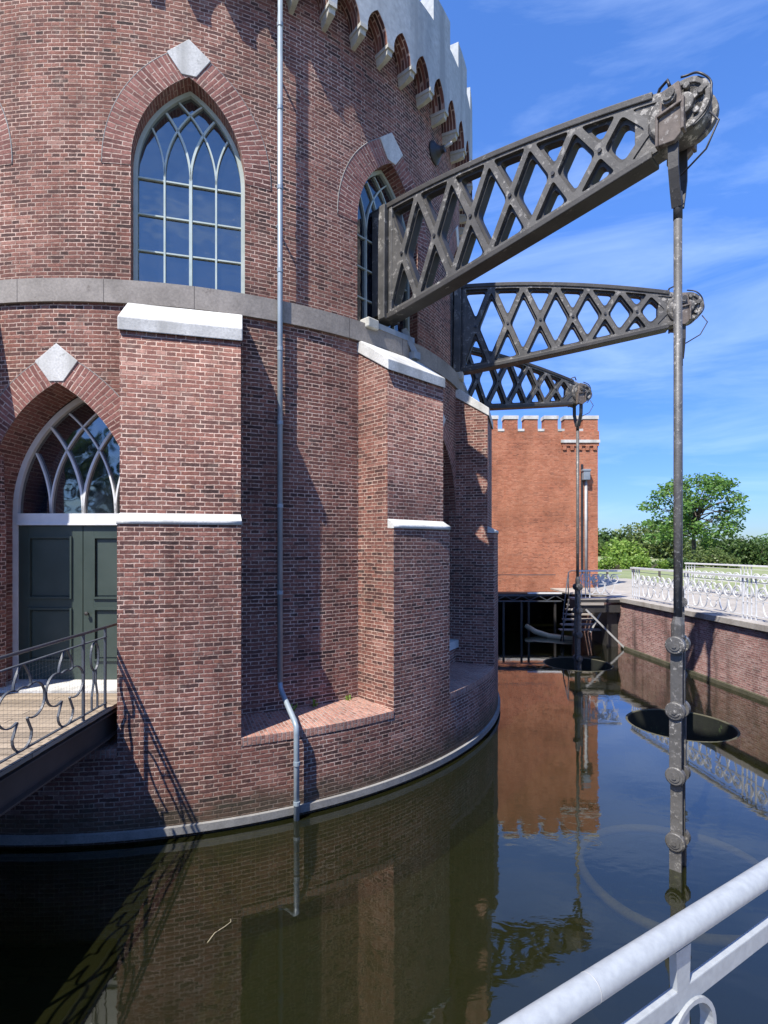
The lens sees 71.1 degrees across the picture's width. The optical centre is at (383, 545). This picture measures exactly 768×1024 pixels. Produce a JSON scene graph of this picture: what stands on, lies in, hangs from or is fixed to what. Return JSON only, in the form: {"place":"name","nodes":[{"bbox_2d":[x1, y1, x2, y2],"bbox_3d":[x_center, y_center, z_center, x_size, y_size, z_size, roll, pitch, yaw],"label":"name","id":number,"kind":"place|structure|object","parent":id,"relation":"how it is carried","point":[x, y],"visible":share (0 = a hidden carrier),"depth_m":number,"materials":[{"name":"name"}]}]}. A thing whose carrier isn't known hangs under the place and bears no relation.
{"place":"outdoors","nodes":[
{"label":"outdoors","id":0,"kind":"place"},
{"bbox_2d":[0,609,767,1023],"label":"water","id":1,"kind":"structure","parent":0,"point":[514,859],"depth_m":5.67,"materials":[{"name":"liquid"}]},
{"bbox_2d":[0,0,499,846],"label":"round pumping station","id":2,"kind":"object","parent":1,"relation":"in","point":[244,470],"visible":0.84,"depth_m":7.75,"materials":[{"name":"brick"}]},
{"bbox_2d":[0,623,116,815],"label":"foot bridge","id":3,"kind":"structure","parent":2,"relation":"attached to","point":[45,737],"depth_m":5.75,"materials":[{"name":"wood planks"},{"name":"dark grey iron"}]},
{"bbox_2d":[0,397,119,692],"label":"door","id":4,"kind":"structure","parent":2,"relation":"in","point":[65,577],"depth_m":7.82,"materials":[{"name":"green paint"}]},
{"bbox_2d":[133,91,244,293],"bbox_3d":[-2.793,-5.055,7.761,1.514,2.970,0.080,0,0,-15],"label":"window","id":5,"kind":"structure","parent":2,"relation":"in","point":[189,183],"depth_m":7.76,"materials":[{"name":"blue glass"}]},
{"bbox_2d":[291,694,353,710],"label":"weeds","id":6,"kind":"object","parent":2,"relation":"on","point":[316,704],"visible":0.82,"depth_m":8.05,"materials":[{"name":"green plant"}]},
{"bbox_2d":[357,170,409,333],"bbox_3d":[-0.076,-5.055,9.370,0.080,2.970,1.514,0,0,44],"label":"window","id":7,"kind":"structure","parent":2,"relation":"in","point":[377,191],"depth_m":9.18,"materials":[{"name":"blue glass"}]},
{"bbox_2d":[450,639,458,649],"bbox_3d":[0.743,2.022,10.427,0.663,0.155,2.036,0,0,31],"label":"door","id":8,"kind":"structure","parent":2,"relation":"in","point":[454,643],"depth_m":10.97,"materials":[{"name":"paint"}]},
{"bbox_2d":[467,347,593,415],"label":"pump beam","id":9,"kind":"structure","parent":2,"relation":"attached to","point":[575,393],"depth_m":15.83,"materials":[{"name":"metal"}]},
{"bbox_2d":[572,385,584,670],"bbox_3d":[5.909,-0.324,16.383,0.204,8.968,0.600,0,0,-16],"label":"pump rod","id":10,"kind":"object","parent":9,"relation":"hanging from","point":[577,610],"visible":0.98,"depth_m":16.34,"materials":[{"name":"metal"}]},
{"bbox_2d":[371,71,719,326],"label":"pump beam","id":11,"kind":"structure","parent":2,"relation":"attached to","point":[686,115],"depth_m":7.29,"materials":[{"name":"metal"}]},
{"bbox_2d":[665,87,690,872],"bbox_3d":[3.295,-0.470,6.021,0.204,8.968,0.600,0,0,44],"label":"pump rod","id":12,"kind":"object","parent":11,"relation":"hanging from","point":[677,712],"visible":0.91,"depth_m":5.98,"materials":[{"name":"metal"}]},
{"bbox_2d":[450,282,707,374],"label":"pump beam","id":13,"kind":"structure","parent":2,"relation":"attached to","point":[466,334],"depth_m":11.36,"materials":[{"name":"metal"}]},
{"bbox_2d":[682,295,687,677],"bbox_3d":[5.988,-0.447,10.847,0.204,8.968,0.600,0,0,14],"label":"pump rod","id":14,"kind":"object","parent":13,"relation":"hanging from","point":[684,600],"visible":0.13,"depth_m":10.78,"materials":[{"name":"metal"}]},
{"bbox_2d":[498,592,563,631],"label":"steel walkway","id":15,"kind":"structure","parent":1,"relation":"in","point":[536,594],"depth_m":22.40,"materials":[{"name":"white paint"}]},
{"bbox_2d":[525,624,572,639],"bbox_3d":[6.427,3.447,21.245,0.499,0.440,2.235,0,0,-37],"label":"pipe","id":16,"kind":"object","parent":1,"relation":"on","point":[533,630],"visible":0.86,"depth_m":21.03,"materials":[{"name":"grey metal"}]},
{"bbox_2d":[572,588,767,702],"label":"quay wall","id":17,"kind":"structure","parent":1,"relation":"in","point":[728,651],"depth_m":14.49,"materials":[{"name":"brick"}]},
{"bbox_2d":[550,588,623,647],"bbox_3d":[7.593,3.340,21.284,1.586,2.920,5.233,0,0,0],"label":"landing","id":18,"kind":"object","parent":17,"relation":"attached to","point":[605,617],"visible":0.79,"depth_m":19.20,"materials":[{"name":"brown wood"}]},
{"bbox_2d":[558,570,603,641],"bbox_3d":[7.668,2.239,20.597,1.601,2.522,3.053,0,0,26],"label":"stair","id":19,"kind":"object","parent":18,"relation":"attached to","point":[563,624],"visible":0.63,"depth_m":20.17,"materials":[{"name":"grey metal"}]},
{"bbox_2d":[579,570,621,597],"bbox_3d":[7.635,1.354,19.090,1.571,0.982,0.130,0,0,2],"label":"landing railing","id":20,"kind":"object","parent":18,"relation":"on","point":[602,577],"visible":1,"depth_m":19.07,"materials":[{"name":"white metal"}]},
{"bbox_2d":[630,567,767,620],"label":"quay railing","id":21,"kind":"object","parent":17,"relation":"on","point":[688,584],"visible":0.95,"depth_m":14.76,"materials":[{"name":"white metal"}]},
{"bbox_2d":[420,0,767,544],"label":"sky","id":22,"kind":"structure","parent":0,"point":[533,66],"materials":[{"name":"blue"}]},
{"bbox_2d":[498,857,767,1023],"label":"foreground railing","id":23,"kind":"object","parent":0,"point":[575,998],"visible":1,"depth_m":0.82,"materials":[{"name":"grey metal"}]},
{"bbox_2d":[598,578,767,620],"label":"path","id":24,"kind":"structure","parent":0,"point":[623,585],"depth_m":19.54,"materials":[{"name":"grey concrete"}]},
{"bbox_2d":[684,563,767,595],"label":"path railing","id":25,"kind":"object","parent":24,"relation":"on","point":[705,579],"visible":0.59,"depth_m":20.51,"materials":[{"name":"white metal"}]},
{"bbox_2d":[598,554,767,595],"bbox_3d":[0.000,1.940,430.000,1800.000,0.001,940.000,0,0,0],"label":"lawn","id":26,"kind":"structure","parent":0,"point":[760,571],"depth_m":36.36,"materials":[{"name":"green plant"}]},
{"bbox_2d":[491,415,599,617],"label":"crenellated brick building","id":27,"kind":"structure","parent":26,"relation":"on","point":[533,495],"depth_m":24.00,"materials":[{"name":"brick"}]},
{"bbox_2d":[581,464,582,572],"bbox_3d":[8.850,-1.225,24.090,0.100,4.850,0.220,0,0,0],"label":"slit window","id":28,"kind":"structure","parent":27,"relation":"in","point":[581,464],"depth_m":23.98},
{"bbox_2d":[598,528,618,544],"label":"back tree clump","id":29,"kind":"object","parent":26,"relation":"on","point":[604,536],"visible":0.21,"depth_m":109.64,"materials":[{"name":"green plant"}]},
{"bbox_2d":[600,537,648,564],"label":"willow bush","id":30,"kind":"object","parent":26,"relation":"on","point":[618,550],"visible":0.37,"depth_m":50.77,"materials":[{"name":"green plant"}]},
{"bbox_2d":[603,569,660,577],"bbox_3d":[13.406,1.670,32.222,7.355,0.540,0.138,0,0,-12],"label":"fence","id":31,"kind":"object","parent":26,"relation":"on","point":[659,574],"visible":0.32,"depth_m":32.51,"materials":[{"name":"white metal"}]},
{"bbox_2d":[598,554,668,569],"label":"hedge","id":32,"kind":"object","parent":26,"relation":"on","point":[628,562],"visible":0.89,"depth_m":43.75,"materials":[{"name":"green plant"}]},
{"bbox_2d":[611,521,691,558],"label":"round bush","id":33,"kind":"object","parent":26,"relation":"on","point":[661,550],"visible":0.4,"depth_m":82.37,"materials":[{"name":"green plant"}]},
{"bbox_2d":[598,537,747,556],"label":"garden thicket","id":34,"kind":"object","parent":26,"relation":"on","point":[698,543],"visible":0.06,"depth_m":97.75,"materials":[{"name":"green plant"}]},
{"bbox_2d":[651,557,695,568],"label":"box hedge","id":35,"kind":"object","parent":26,"relation":"on","point":[670,562],"visible":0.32,"depth_m":45.42,"materials":[{"name":"green plant"}]},
{"bbox_2d":[636,472,750,556],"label":"broadleaf tree","id":36,"kind":"object","parent":26,"relation":"on","point":[692,518],"visible":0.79,"depth_m":55.57,"materials":[{"name":"green plant"}]},
{"bbox_2d":[683,546,740,567],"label":"flowering bush","id":37,"kind":"object","parent":26,"relation":"on","point":[724,558],"visible":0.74,"depth_m":47.61,"materials":[{"name":"green plant"}]},
{"bbox_2d":[699,538,745,564],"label":"light shrub","id":38,"kind":"object","parent":26,"relation":"on","point":[707,543],"visible":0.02,"depth_m":57.07,"materials":[{"name":"green plant"}]},
{"bbox_2d":[701,532,767,565],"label":"spreading conifer","id":39,"kind":"object","parent":26,"relation":"on","point":[750,552],"visible":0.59,"depth_m":51.93,"materials":[{"name":"green plant"}]},
{"bbox_2d":[749,533,767,557],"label":"shrub","id":40,"kind":"object","parent":26,"relation":"on","point":[766,534],"visible":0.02,"depth_m":60.92,"materials":[{"name":"green plant"}]},
{"label":"canal bed","id":41,"kind":"structure","parent":0,"visible":0},
{"bbox_2d":[543,657,613,671],"bbox_3d":[5.909,4.348,16.383,2.040,1.504,2.040,0,0,0],"label":"pump cylinder","id":42,"kind":"object","parent":41,"relation":"on","point":[587,664],"visible":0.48,"depth_m":17.17,"materials":[{"name":"metal"}]},
{"bbox_2d":[625,709,740,741],"bbox_3d":[5.988,4.348,10.847,2.040,1.504,2.040,0,0,0],"label":"pump cylinder","id":43,"kind":"object","parent":41,"relation":"on","point":[702,728],"visible":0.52,"depth_m":11.52,"materials":[{"name":"metal"}]}
]}

